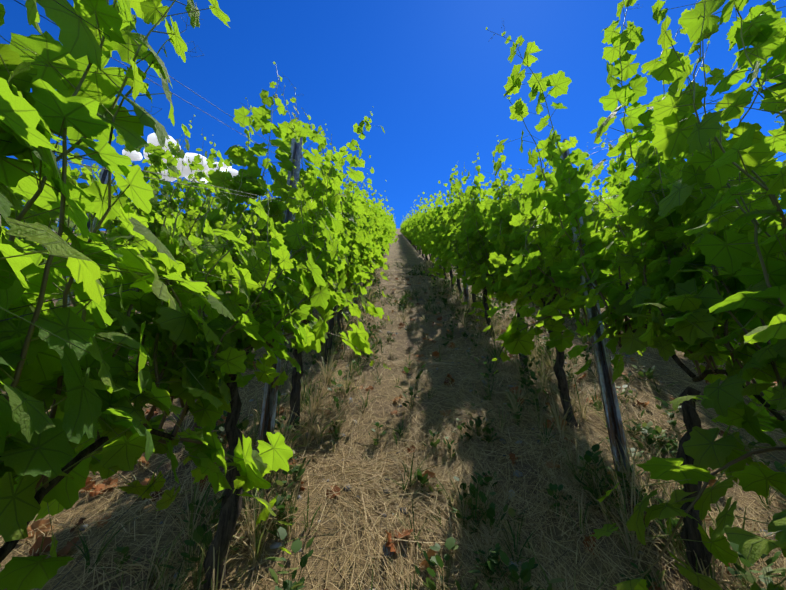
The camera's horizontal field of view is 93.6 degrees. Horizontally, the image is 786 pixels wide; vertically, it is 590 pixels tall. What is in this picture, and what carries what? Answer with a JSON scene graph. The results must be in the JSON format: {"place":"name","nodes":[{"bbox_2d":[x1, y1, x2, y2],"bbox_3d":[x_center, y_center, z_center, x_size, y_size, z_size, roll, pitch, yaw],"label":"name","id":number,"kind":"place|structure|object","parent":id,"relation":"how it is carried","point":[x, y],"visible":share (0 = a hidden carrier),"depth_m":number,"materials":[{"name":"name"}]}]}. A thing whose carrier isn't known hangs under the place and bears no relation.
{"place":"outdoors","nodes":[
{"label":"outdoors","id":0,"kind":"place"},
{"bbox_2d":[122,133,237,182],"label":"cloud","id":1,"kind":"structure","parent":0,"point":[153,140],"depth_m":1539.58,"materials":[{"name":"white"}]},
{"bbox_2d":[0,228,785,589],"bbox_3d":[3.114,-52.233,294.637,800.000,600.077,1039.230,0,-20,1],"label":"hillside ground","id":2,"kind":"structure","parent":0,"point":[404,256],"depth_m":1.97,"materials":[{"name":"soil"}]},
{"bbox_2d":[58,166,111,306],"bbox_3d":[-2.419,0.027,2.730,0.133,2.501,0.071,-11,-22,28],"label":"trellis post","id":3,"kind":"object","parent":2,"relation":"on","point":[104,174],"visible":0.19,"depth_m":2.98,"materials":[{"name":"metal"}]},
{"bbox_2d":[254,138,302,492],"bbox_3d":[-0.647,0.118,2.118,0.096,2.500,0.044,-1,-19,4],"label":"trellis post","id":4,"kind":"object","parent":2,"relation":"on","point":[268,413],"visible":0.19,"depth_m":1.98,"materials":[{"name":"metal"}]},
{"bbox_2d":[353,212,358,304],"bbox_3d":[-0.613,-0.644,6.265,0.125,2.501,0.074,-15,-25,36],"label":"trellis post","id":5,"kind":"object","parent":2,"relation":"on","point":[354,301],"depth_m":6.01,"materials":[{"name":"metal"}]},
{"bbox_2d":[0,0,785,589],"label":"vine","id":6,"kind":"object","parent":2,"relation":"on","point":[92,404],"depth_m":1.15,"materials":[{"name":"green plant"}]},
{"bbox_2d":[0,0,785,589],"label":"trellis wires","id":7,"kind":"object","parent":2,"relation":"on","point":[296,250],"visible":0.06,"depth_m":1.11,"materials":[{"name":"grey metal"}]},
{"bbox_2d":[0,270,785,589],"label":"dry straw","id":8,"kind":"object","parent":2,"relation":"on","point":[446,470],"visible":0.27,"depth_m":1.82,"materials":[{"name":"beige plant"}]},
{"bbox_2d":[25,275,776,589],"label":"fallen leaves","id":9,"kind":"object","parent":2,"relation":"on","point":[65,549],"visible":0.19,"depth_m":1.85,"materials":[{"name":"brown plant"}]},
{"bbox_2d":[35,259,785,589],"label":"ground weeds","id":10,"kind":"object","parent":2,"relation":"on","point":[493,562],"visible":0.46,"depth_m":1.77,"materials":[{"name":"green plant"}]},
{"bbox_2d":[456,192,468,301],"bbox_3d":[1.188,-0.658,6.261,0.097,2.500,0.046,-2,-19,3],"label":"trellis post","id":11,"kind":"object","parent":2,"relation":"on","point":[466,292],"visible":0.06,"depth_m":6.06,"materials":[{"name":"metal"}]},
{"bbox_2d":[556,139,630,478],"bbox_3d":[1.161,0.094,2.155,0.096,2.500,0.044,1,-20,-1],"label":"trellis post","id":12,"kind":"object","parent":2,"relation":"on","point":[610,404],"visible":0.35,"depth_m":2.00,"materials":[{"name":"metal"}]},
{"bbox_2d":[0,0,785,230],"label":"sky","id":13,"kind":"structure","parent":0,"point":[431,73],"materials":[{"name":"blue"}]},
{"bbox_2d":[79,292,777,589],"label":"slate stones","id":14,"kind":"object","parent":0,"point":[274,545],"visible":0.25,"depth_m":1.86,"materials":[{"name":"grey stone"}]}
]}

